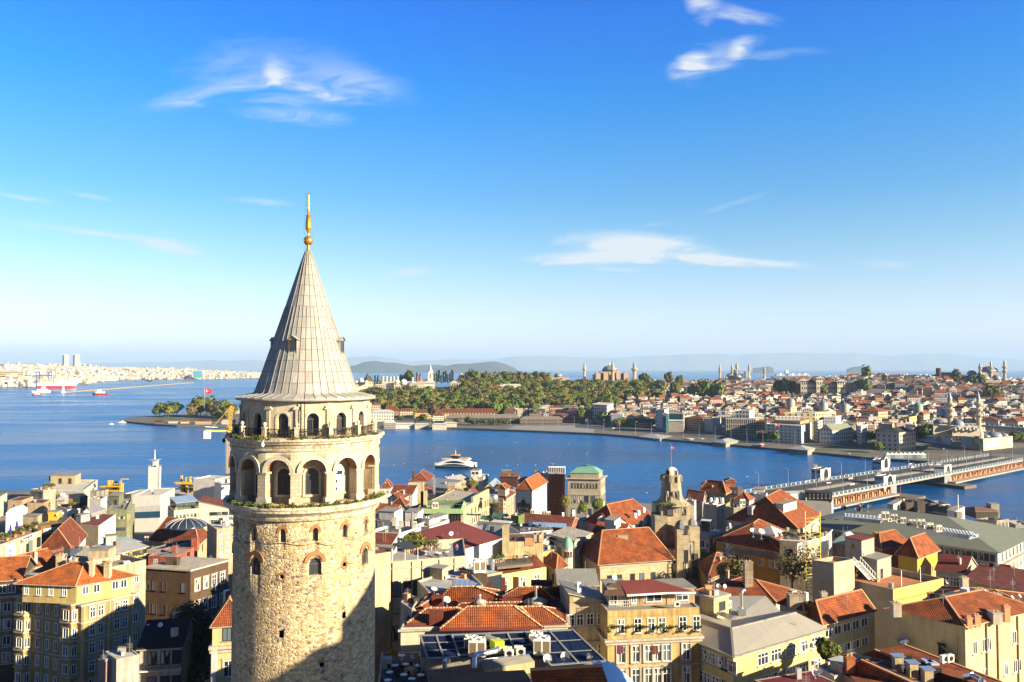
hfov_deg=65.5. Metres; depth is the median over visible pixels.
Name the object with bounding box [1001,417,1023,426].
house
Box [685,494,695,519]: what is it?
house
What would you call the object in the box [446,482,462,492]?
house
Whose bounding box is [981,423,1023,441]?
house
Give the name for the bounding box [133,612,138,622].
window
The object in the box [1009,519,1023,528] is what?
house
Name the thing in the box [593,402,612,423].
house
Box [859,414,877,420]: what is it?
house
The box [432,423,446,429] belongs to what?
house
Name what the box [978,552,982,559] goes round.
window
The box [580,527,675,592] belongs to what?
house
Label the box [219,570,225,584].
window
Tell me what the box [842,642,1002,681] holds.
house
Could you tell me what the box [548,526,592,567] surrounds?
house
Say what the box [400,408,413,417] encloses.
house
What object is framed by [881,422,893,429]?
house
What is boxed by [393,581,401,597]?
window
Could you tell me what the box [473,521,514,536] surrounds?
house
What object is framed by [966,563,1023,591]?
house
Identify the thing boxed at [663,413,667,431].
house
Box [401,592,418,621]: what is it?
house
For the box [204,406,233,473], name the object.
tower crane
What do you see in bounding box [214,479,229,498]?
house
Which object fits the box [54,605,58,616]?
window
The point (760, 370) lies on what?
island
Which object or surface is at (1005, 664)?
window
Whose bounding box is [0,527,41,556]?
house
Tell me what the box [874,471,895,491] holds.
bridge house
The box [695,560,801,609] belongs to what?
house
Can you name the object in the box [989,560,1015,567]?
house
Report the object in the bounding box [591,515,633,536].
house
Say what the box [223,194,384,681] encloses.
stone tower
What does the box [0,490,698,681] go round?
ground
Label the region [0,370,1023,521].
sea water
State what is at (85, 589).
window
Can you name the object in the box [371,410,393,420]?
house
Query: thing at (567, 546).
corner turret
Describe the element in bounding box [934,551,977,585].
house
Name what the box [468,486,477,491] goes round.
house
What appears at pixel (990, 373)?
mosque
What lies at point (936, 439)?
hoarding
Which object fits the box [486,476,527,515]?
house
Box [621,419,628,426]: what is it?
tree
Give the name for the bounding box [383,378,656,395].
park wood
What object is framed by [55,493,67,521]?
house
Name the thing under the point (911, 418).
house
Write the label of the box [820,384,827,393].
tree
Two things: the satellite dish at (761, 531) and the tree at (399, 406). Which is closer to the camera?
the satellite dish at (761, 531)
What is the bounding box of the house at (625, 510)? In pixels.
[582,498,650,531]
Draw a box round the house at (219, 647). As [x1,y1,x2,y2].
[208,585,231,681]
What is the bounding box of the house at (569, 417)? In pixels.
[549,413,588,421]
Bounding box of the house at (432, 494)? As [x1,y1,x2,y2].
[424,484,445,499]
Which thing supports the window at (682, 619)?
in the house at (650, 603)
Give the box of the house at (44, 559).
[10,548,55,572]
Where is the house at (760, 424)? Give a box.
[756,420,764,428]
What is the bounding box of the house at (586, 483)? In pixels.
[565,464,607,516]
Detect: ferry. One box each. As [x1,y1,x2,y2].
[32,387,51,392]
[435,450,476,468]
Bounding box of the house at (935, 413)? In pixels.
[930,412,938,418]
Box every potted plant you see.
[385,648,398,659]
[401,534,411,541]
[411,538,419,551]
[414,534,422,540]
[416,540,423,551]
[781,531,788,538]
[789,531,795,538]
[854,566,860,577]
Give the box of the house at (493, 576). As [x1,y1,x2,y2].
[460,568,501,589]
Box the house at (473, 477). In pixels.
[469,475,477,490]
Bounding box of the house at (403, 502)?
[392,496,409,525]
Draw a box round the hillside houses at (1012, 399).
[507,374,1023,423]
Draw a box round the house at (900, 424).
[894,421,906,427]
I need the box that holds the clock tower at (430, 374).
[428,364,432,380]
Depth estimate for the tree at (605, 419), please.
1160.63 m
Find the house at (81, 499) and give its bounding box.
[57,493,88,521]
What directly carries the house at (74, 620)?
on the ground at (12, 494)
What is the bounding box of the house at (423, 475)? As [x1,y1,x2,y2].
[407,469,434,485]
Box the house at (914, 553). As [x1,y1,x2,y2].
[873,529,941,576]
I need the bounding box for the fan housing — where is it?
[482,634,503,651]
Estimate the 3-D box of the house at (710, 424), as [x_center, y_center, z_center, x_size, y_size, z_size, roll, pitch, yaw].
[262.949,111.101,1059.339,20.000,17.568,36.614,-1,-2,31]
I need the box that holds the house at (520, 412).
[517,408,522,417]
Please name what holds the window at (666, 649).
in the house at (650, 603)
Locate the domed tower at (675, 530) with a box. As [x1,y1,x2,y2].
[635,458,699,588]
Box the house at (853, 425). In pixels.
[850,423,855,436]
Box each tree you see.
[151,408,159,416]
[155,401,169,415]
[162,404,174,416]
[168,401,180,413]
[169,600,214,681]
[186,398,203,416]
[186,405,198,416]
[191,395,203,415]
[196,395,215,415]
[203,399,216,416]
[208,403,222,417]
[211,408,221,419]
[218,400,232,409]
[221,409,231,418]
[223,403,237,418]
[364,373,371,381]
[376,398,386,407]
[382,397,395,403]
[384,401,395,407]
[392,393,400,398]
[395,404,402,409]
[399,374,405,380]
[399,400,410,407]
[405,369,413,380]
[410,393,421,397]
[411,404,419,412]
[412,397,423,403]
[419,414,427,420]
[420,403,430,408]
[422,393,433,401]
[424,396,435,402]
[427,402,440,417]
[428,391,438,397]
[436,395,446,401]
[440,402,451,408]
[449,394,461,399]
[450,401,457,408]
[453,403,463,408]
[458,399,467,408]
[460,396,470,401]
[464,416,471,422]
[465,405,474,408]
[466,369,474,377]
[466,480,478,487]
[468,399,478,408]
[471,370,480,377]
[473,396,483,401]
[477,393,488,399]
[479,398,489,406]
[479,402,490,408]
[483,371,488,379]
[486,390,493,398]
[488,401,502,412]
[489,371,495,379]
[498,371,506,377]
[499,399,510,404]
[502,402,511,410]
[504,371,511,378]
[507,395,517,400]
[509,392,520,398]
[510,400,518,407]
[511,372,518,379]
[512,399,525,407]
[516,370,523,379]
[523,399,534,408]
[528,402,539,407]
[529,396,541,400]
[532,371,540,378]
[534,389,544,393]
[534,400,543,406]
[535,394,545,402]
[543,372,551,378]
[543,396,554,402]
[547,399,558,405]
[553,396,561,401]
[560,494,569,515]
[561,397,574,404]
[568,398,581,406]
[576,406,584,422]
[578,501,587,513]
[580,395,591,409]
[581,399,594,409]
[591,498,602,510]
[592,398,602,408]
[595,411,605,419]
[600,391,610,396]
[601,415,610,422]
[602,398,613,401]
[605,394,617,399]
[611,399,620,407]
[613,419,621,426]
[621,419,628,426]
[628,419,634,426]
[633,378,643,385]
[634,389,644,396]
[638,372,648,380]
[643,375,653,380]
[649,418,655,426]
[652,381,660,386]
[654,389,665,396]
[664,371,672,382]
[669,381,681,392]
[675,375,682,384]
[687,382,695,394]
[694,379,707,395]
[699,378,712,395]
[700,549,711,560]
[705,381,716,397]
[711,380,724,395]
[716,555,742,575]
[756,432,762,438]
[767,430,779,442]
[773,378,782,392]
[774,545,820,588]
[780,378,789,393]
[785,380,795,395]
[794,383,800,394]
[815,637,841,661]
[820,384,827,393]
[855,378,864,389]
[859,378,870,390]
[861,365,870,375]
[867,430,875,442]
[870,440,883,452]
[914,424,930,440]
[918,424,932,437]
[949,368,961,381]
[966,374,977,382]
[976,373,985,383]
[981,383,1000,396]
[991,386,1002,395]
[1008,431,1018,440]
[1016,431,1023,442]
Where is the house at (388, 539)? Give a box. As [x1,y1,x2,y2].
[375,525,398,553]
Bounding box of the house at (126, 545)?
[91,538,149,558]
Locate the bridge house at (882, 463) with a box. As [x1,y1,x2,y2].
[872,456,889,472]
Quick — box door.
[336,466,343,491]
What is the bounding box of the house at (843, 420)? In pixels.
[841,418,848,423]
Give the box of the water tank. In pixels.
[489,494,497,502]
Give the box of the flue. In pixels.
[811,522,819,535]
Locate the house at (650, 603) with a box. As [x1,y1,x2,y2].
[596,578,703,681]
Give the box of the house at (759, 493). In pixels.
[753,486,766,501]
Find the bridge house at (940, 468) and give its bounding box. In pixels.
[934,461,951,475]
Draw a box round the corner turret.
[561,535,573,567]
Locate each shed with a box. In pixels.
[154,420,163,423]
[195,420,210,423]
[384,406,399,415]
[396,423,414,428]
[414,409,432,418]
[414,423,428,428]
[432,413,444,421]
[440,409,496,418]
[446,414,519,422]
[519,416,562,423]
[563,405,577,408]
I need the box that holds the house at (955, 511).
[887,489,964,518]
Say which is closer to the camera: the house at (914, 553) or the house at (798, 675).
the house at (798, 675)
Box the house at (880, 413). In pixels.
[859,407,888,421]
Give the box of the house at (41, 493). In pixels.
[30,486,55,510]
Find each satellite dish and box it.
[445,596,450,605]
[543,654,551,666]
[561,652,569,657]
[585,652,591,664]
[759,529,765,538]
[812,670,818,678]
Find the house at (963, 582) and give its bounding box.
[922,575,1023,602]
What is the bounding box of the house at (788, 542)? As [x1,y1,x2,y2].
[780,527,828,601]
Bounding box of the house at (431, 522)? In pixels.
[404,508,448,530]
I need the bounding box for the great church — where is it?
[582,360,637,381]
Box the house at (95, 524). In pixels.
[73,506,115,546]
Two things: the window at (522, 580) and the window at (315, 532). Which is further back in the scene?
the window at (522, 580)
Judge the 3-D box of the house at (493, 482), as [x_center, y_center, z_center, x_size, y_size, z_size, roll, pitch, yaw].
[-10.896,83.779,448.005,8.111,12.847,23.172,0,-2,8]
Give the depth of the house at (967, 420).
989.39 m
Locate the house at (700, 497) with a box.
[685,489,706,519]
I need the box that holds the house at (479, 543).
[418,521,503,568]
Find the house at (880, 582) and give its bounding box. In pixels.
[812,533,943,649]
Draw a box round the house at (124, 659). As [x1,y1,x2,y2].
[105,641,138,681]
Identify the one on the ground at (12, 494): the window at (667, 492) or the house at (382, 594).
the house at (382, 594)
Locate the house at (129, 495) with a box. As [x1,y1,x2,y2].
[124,489,192,503]
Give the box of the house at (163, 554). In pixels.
[148,538,198,564]
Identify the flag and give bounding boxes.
[204,388,211,413]
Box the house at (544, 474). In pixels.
[541,470,547,510]
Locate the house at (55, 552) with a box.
[51,546,92,554]
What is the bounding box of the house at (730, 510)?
[725,504,745,529]
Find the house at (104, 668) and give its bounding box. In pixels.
[97,650,111,681]
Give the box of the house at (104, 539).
[102,529,141,542]
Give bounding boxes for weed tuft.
[257,435,270,439]
[264,502,273,507]
[273,503,287,507]
[304,502,319,506]
[323,435,338,438]
[344,499,354,503]
[369,493,378,498]
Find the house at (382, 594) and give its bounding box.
[375,550,390,681]
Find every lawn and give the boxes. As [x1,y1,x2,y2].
[146,419,231,420]
[817,449,837,450]
[844,450,868,452]
[880,451,940,451]
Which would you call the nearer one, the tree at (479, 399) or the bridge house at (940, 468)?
the bridge house at (940, 468)
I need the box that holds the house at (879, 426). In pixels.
[878,422,895,430]
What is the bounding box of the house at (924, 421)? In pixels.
[920,418,937,423]
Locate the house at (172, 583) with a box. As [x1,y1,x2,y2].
[145,556,230,663]
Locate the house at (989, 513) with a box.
[965,502,1008,526]
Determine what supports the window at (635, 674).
in the house at (650, 603)
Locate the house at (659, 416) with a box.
[656,408,668,428]
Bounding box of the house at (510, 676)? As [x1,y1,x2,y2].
[430,670,529,681]
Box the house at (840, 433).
[820,423,853,443]
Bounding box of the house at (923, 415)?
[918,410,929,423]
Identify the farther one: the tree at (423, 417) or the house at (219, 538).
the tree at (423, 417)
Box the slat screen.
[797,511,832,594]
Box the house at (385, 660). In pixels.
[378,652,429,681]
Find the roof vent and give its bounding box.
[490,559,494,569]
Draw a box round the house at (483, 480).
[471,469,488,491]
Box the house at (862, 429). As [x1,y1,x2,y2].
[857,423,867,444]
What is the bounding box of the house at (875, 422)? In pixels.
[871,419,880,425]
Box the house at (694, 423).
[685,415,708,430]
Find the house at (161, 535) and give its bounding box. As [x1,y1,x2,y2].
[148,517,206,557]
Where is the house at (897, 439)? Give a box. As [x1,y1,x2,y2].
[876,427,915,450]
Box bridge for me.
[742,454,1023,508]
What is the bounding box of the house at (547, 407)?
[541,405,549,412]
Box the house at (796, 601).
[776,589,811,617]
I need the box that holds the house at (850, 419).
[848,417,858,422]
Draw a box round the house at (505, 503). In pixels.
[490,482,515,520]
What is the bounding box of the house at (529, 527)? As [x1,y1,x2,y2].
[508,520,552,544]
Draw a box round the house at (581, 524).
[570,510,588,530]
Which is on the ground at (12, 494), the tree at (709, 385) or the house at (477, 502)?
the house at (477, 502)
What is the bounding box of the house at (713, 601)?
[697,583,730,617]
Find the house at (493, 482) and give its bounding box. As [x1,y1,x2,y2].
[483,478,500,489]
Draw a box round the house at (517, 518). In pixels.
[511,513,524,523]
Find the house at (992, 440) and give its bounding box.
[961,429,1012,450]
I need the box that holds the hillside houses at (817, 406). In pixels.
[662,374,1023,415]
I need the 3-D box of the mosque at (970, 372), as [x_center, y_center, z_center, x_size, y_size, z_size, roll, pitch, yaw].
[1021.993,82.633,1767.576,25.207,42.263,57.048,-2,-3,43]
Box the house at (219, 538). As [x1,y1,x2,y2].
[207,516,232,589]
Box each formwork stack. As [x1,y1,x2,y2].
[99,479,127,494]
[174,475,198,492]
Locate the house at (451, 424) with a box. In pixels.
[443,422,456,426]
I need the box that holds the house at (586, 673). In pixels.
[530,664,607,681]
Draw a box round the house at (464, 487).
[462,478,467,490]
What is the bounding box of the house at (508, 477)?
[498,469,520,506]
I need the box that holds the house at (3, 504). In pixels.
[0,493,6,516]
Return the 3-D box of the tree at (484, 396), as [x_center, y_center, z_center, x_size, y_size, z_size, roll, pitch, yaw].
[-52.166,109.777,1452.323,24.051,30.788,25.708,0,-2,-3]
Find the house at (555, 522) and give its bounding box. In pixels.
[523,503,578,530]
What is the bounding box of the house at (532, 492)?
[515,473,547,513]
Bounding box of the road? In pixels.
[575,424,1023,454]
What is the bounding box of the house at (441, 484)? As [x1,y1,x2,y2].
[424,477,461,490]
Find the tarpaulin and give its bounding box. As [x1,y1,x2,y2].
[591,661,632,681]
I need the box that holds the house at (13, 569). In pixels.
[0,549,37,681]
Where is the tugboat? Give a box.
[92,389,108,394]
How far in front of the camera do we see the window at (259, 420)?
86.40 m
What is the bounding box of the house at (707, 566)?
[698,552,729,587]
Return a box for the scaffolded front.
[548,466,565,515]
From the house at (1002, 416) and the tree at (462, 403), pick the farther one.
the tree at (462, 403)
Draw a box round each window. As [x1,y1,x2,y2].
[0,585,6,593]
[7,584,15,593]
[23,585,28,595]
[34,620,39,631]
[34,655,38,666]
[35,586,40,595]
[35,637,39,648]
[35,672,38,681]
[36,603,39,613]
[37,536,41,547]
[43,657,48,668]
[44,604,49,615]
[44,621,48,632]
[44,639,48,650]
[44,674,47,681]
[48,586,52,596]
[52,641,57,652]
[52,658,56,669]
[53,623,57,634]
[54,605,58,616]
[61,587,66,596]
[81,585,89,595]
[87,658,95,672]
[87,676,95,681]
[88,605,95,618]
[88,622,96,636]
[88,640,95,654]
[93,584,100,593]
[97,638,104,652]
[98,602,105,616]
[98,620,105,634]
[111,580,118,590]
[114,599,121,612]
[114,616,121,630]
[114,634,120,647]
[116,516,125,519]
[116,527,124,530]
[120,579,127,588]
[121,597,129,611]
[121,615,129,628]
[121,632,128,645]
[133,573,138,583]
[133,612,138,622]
[133,632,137,642]
[134,595,137,602]
[145,580,149,590]
[145,603,149,613]
[146,651,156,665]
[147,676,156,681]
[151,580,156,590]
[151,603,156,613]
[159,650,170,665]
[160,676,169,681]
[161,581,166,591]
[161,604,165,614]
[172,650,181,664]
[172,675,180,681]
[181,582,185,593]
[194,577,200,591]
[202,574,209,589]
[202,596,208,610]
[211,572,217,586]
[211,594,216,608]
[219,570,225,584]
[219,592,222,605]
[221,628,231,642]
[222,658,230,677]
[253,558,259,573]
[256,471,257,492]
[257,414,261,433]
[277,469,289,494]
[279,414,287,435]
[281,529,284,541]
[305,468,318,493]
[307,413,317,435]
[309,558,320,574]
[312,528,317,540]
[336,413,343,434]
[362,549,365,564]
[391,626,398,641]
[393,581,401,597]
[403,581,410,593]
[412,580,417,595]
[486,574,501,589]
[505,580,507,591]
[519,576,525,586]
[533,574,539,579]
[548,536,556,546]
[568,614,575,626]
[571,495,575,502]
[576,614,584,626]
[584,496,588,503]
[586,613,594,626]
[596,613,599,625]
[615,645,626,664]
[616,619,625,634]
[618,667,627,674]
[630,573,634,579]
[630,644,640,663]
[630,666,641,681]
[633,618,642,634]
[639,573,643,579]
[642,666,651,681]
[643,644,653,662]
[647,618,655,633]
[651,572,655,579]
[652,643,661,662]
[652,665,661,681]
[657,617,665,632]
[661,643,671,662]
[661,665,672,681]
[666,491,668,502]
[679,616,687,632]
[681,642,691,660]
[681,664,692,681]
[692,616,700,631]
[700,540,704,547]
[700,648,709,664]
[700,670,709,681]
[703,650,718,667]
[704,540,708,548]
[704,671,718,681]
[711,653,727,671]
[712,675,723,681]
[718,601,725,611]
[719,656,737,675]
[757,651,769,667]
[758,558,763,566]
[758,674,768,678]
[768,560,774,568]
[771,647,782,663]
[771,670,781,676]
[785,643,796,658]
[786,549,792,555]
[786,665,795,673]
[798,639,809,654]
[798,661,808,671]
[811,635,820,650]
[811,657,820,671]
[825,627,833,638]
[834,624,842,635]
[843,622,851,633]
[843,641,851,652]
[852,619,860,630]
[852,639,860,650]
[861,617,868,628]
[861,636,869,647]
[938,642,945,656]
[940,575,948,585]
[944,547,948,553]
[950,577,958,585]
[972,552,977,559]
[972,641,978,655]
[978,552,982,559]
[981,638,986,653]
[983,553,988,560]
[988,637,992,651]
[990,554,994,561]
[1003,662,1009,676]
[1012,631,1017,644]
[1013,659,1017,673]
[1017,658,1022,672]
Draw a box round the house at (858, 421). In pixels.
[852,419,870,423]
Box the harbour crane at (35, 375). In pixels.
[24,371,43,384]
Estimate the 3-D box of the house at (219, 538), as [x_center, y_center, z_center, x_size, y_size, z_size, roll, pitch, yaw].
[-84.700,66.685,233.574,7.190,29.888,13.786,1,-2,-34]
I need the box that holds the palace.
[355,376,434,390]
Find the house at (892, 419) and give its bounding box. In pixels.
[882,417,898,422]
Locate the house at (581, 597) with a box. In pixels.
[555,568,606,653]
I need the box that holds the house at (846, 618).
[807,589,876,662]
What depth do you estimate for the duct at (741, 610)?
126.47 m
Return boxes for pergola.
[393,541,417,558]
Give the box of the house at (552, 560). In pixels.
[543,548,568,585]
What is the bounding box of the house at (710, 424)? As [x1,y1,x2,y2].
[704,417,720,431]
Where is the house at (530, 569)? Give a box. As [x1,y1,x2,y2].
[486,551,545,591]
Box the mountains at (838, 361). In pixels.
[347,353,1023,369]
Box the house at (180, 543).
[145,540,197,602]
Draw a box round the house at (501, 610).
[398,577,570,651]
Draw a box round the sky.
[0,0,1023,363]
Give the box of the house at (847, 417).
[843,415,856,419]
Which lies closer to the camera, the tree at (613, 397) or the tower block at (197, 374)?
the tree at (613, 397)
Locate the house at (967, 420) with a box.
[965,417,975,422]
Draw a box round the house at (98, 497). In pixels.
[89,489,107,508]
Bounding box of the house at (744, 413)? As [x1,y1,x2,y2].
[735,409,754,418]
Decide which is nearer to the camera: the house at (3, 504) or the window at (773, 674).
the window at (773, 674)
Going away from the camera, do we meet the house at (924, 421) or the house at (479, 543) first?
the house at (479, 543)
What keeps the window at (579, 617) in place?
in the house at (581, 597)
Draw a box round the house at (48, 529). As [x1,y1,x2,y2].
[18,510,63,545]
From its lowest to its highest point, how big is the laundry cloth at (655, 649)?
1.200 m
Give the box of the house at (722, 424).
[719,417,731,433]
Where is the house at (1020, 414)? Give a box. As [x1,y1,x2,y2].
[1013,412,1023,416]
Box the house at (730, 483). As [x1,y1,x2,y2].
[723,478,741,505]
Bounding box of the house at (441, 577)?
[417,564,482,600]
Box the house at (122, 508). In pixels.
[108,492,134,538]
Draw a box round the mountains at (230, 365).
[9,360,264,369]
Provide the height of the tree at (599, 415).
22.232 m
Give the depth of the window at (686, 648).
115.21 m
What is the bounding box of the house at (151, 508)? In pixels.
[133,487,174,531]
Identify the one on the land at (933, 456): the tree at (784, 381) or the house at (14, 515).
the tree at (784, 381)
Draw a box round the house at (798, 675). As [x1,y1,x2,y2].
[754,667,834,681]
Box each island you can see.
[350,361,443,372]
[432,362,516,372]
[753,367,773,372]
[846,366,862,372]
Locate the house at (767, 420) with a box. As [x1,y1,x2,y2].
[765,418,774,429]
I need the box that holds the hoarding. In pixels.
[916,435,952,444]
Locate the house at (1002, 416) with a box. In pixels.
[995,413,1015,418]
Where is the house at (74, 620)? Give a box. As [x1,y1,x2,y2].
[13,553,139,681]
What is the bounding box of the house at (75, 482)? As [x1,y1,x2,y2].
[45,473,97,509]
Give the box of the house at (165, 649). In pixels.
[136,612,198,681]
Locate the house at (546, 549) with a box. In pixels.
[543,538,560,563]
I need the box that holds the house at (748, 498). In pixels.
[734,491,754,505]
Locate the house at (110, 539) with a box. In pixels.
[105,533,127,555]
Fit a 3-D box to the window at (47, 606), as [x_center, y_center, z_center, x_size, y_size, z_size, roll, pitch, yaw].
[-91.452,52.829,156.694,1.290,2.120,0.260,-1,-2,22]
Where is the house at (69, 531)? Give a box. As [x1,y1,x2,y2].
[41,517,87,550]
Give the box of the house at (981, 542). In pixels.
[818,508,1023,568]
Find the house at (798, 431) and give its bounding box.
[766,415,811,443]
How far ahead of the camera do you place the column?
1764.21 m
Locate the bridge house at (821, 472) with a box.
[811,464,830,481]
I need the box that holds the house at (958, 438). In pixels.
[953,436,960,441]
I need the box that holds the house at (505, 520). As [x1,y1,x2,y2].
[490,518,512,522]
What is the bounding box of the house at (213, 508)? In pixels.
[198,495,232,530]
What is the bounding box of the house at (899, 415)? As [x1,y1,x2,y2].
[892,413,906,417]
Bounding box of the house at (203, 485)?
[193,473,229,513]
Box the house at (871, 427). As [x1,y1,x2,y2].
[856,422,874,434]
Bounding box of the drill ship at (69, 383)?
[37,368,76,387]
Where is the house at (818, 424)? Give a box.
[813,419,822,442]
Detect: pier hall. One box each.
[638,434,670,440]
[712,438,738,446]
[787,445,814,455]
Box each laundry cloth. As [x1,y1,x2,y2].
[618,645,622,653]
[653,646,657,653]
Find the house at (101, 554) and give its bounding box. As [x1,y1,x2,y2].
[87,545,145,663]
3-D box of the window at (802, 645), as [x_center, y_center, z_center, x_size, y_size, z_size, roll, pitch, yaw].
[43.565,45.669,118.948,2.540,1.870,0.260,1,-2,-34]
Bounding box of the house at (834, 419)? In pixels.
[824,415,840,424]
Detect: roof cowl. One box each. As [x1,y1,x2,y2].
[473,594,486,605]
[524,585,547,606]
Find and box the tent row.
[884,452,925,457]
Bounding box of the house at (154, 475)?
[148,458,160,487]
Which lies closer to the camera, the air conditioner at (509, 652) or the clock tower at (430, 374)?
the air conditioner at (509, 652)
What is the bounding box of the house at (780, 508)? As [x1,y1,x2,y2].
[724,489,821,532]
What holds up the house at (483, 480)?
on the ground at (12, 494)
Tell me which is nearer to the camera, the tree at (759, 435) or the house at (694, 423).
the tree at (759, 435)
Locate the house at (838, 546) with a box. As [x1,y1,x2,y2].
[832,531,852,557]
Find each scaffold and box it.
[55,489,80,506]
[742,371,748,377]
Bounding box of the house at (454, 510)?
[418,482,465,523]
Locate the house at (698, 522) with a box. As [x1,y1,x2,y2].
[696,517,712,533]
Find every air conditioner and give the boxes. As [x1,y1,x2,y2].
[432,502,437,508]
[464,635,477,648]
[468,636,485,657]
[473,558,485,573]
[503,646,511,654]
[505,649,513,655]
[514,645,522,653]
[516,647,524,654]
[529,631,542,639]
[534,635,549,655]
[674,601,679,606]
[739,499,744,504]
[881,511,889,519]
[890,514,897,520]
[900,517,905,522]
[908,519,915,526]
[916,519,924,527]
[925,522,933,530]
[935,525,941,531]
[939,654,946,663]
[945,653,953,663]
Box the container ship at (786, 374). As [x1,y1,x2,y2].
[771,371,809,377]
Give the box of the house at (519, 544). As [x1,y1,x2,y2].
[502,524,543,561]
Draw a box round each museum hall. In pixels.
[450,381,460,386]
[499,384,520,387]
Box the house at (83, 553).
[57,537,90,562]
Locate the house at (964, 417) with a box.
[956,415,971,422]
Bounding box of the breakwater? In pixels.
[65,382,193,392]
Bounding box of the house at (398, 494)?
[387,489,408,503]
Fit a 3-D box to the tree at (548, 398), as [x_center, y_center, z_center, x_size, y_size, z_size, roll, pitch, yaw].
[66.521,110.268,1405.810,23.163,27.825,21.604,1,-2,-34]
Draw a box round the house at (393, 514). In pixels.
[375,506,420,537]
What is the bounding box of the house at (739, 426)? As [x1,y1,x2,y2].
[724,418,755,434]
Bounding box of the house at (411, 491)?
[390,484,417,506]
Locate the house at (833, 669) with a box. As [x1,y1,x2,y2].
[818,642,884,681]
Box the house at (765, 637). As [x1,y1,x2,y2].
[696,596,829,681]
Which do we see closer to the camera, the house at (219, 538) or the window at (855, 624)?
the window at (855, 624)
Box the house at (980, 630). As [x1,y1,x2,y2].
[883,587,1023,681]
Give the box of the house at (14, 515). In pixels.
[5,503,27,532]
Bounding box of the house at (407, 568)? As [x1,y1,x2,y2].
[377,538,466,651]
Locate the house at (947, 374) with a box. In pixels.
[931,372,964,380]
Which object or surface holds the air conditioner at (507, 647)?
on the house at (436, 650)
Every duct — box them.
[472,646,500,667]
[737,588,745,615]
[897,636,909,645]
[963,672,985,681]
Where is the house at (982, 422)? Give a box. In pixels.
[970,419,985,424]
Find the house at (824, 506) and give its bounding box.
[785,490,832,515]
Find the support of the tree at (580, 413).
on the land at (933, 456)
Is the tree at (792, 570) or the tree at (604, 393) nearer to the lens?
the tree at (792, 570)
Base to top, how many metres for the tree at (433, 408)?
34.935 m
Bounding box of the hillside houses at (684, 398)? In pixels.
[523,373,1023,415]
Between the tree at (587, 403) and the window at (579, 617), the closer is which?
the window at (579, 617)
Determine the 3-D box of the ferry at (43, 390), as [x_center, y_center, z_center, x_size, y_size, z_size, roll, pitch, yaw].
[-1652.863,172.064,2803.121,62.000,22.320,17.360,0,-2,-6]
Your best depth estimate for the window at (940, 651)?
125.06 m
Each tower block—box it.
[0,371,22,375]
[62,354,68,366]
[73,354,79,366]
[105,375,116,380]
[193,371,201,377]
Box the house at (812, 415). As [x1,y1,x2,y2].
[784,409,831,436]
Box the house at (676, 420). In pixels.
[668,412,684,431]
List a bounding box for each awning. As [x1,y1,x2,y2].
[464,521,487,529]
[480,514,492,520]
[492,512,508,517]
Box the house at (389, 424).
[383,421,395,428]
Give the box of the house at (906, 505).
[895,498,937,509]
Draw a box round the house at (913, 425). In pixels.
[905,422,921,428]
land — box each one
[0,378,246,387]
[122,387,1023,465]
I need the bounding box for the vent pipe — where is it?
[442,658,450,668]
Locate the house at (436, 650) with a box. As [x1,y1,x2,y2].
[419,629,606,678]
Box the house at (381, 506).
[376,502,403,527]
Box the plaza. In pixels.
[508,425,593,432]
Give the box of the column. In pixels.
[936,368,940,376]
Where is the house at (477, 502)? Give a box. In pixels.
[432,489,489,522]
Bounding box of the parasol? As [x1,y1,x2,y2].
[435,542,449,555]
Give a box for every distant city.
[0,363,260,386]
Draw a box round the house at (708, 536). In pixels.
[700,519,725,553]
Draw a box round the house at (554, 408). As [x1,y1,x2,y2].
[549,406,562,412]
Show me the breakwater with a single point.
(124, 387)
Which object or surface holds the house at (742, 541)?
on the ground at (12, 494)
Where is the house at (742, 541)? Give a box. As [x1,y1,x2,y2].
[713,519,785,584]
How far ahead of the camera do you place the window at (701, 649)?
115.13 m
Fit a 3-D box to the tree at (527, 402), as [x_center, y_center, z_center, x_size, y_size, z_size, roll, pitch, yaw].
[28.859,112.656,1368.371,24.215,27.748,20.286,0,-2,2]
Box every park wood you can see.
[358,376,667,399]
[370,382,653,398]
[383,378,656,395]
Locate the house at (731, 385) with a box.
[723,383,751,387]
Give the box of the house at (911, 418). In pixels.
[901,415,917,423]
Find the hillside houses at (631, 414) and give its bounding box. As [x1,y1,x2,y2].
[585,373,1023,425]
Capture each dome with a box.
[164,516,206,529]
[786,396,794,407]
[819,400,827,409]
[840,402,848,412]
[913,402,922,412]
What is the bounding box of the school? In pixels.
[799,376,858,392]
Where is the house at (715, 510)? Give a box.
[704,501,724,530]
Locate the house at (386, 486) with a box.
[380,479,392,503]
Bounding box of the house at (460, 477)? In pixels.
[444,474,469,489]
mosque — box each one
[552,372,568,380]
[718,362,765,380]
[931,389,983,438]
[964,370,976,382]
[978,359,1007,382]
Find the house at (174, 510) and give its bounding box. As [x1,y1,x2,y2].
[168,495,197,517]
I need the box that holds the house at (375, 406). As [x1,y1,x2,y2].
[371,403,380,410]
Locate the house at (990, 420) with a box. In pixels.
[981,416,1000,424]
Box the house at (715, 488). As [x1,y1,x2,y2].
[699,480,731,505]
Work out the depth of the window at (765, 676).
114.00 m
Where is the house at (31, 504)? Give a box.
[8,496,49,521]

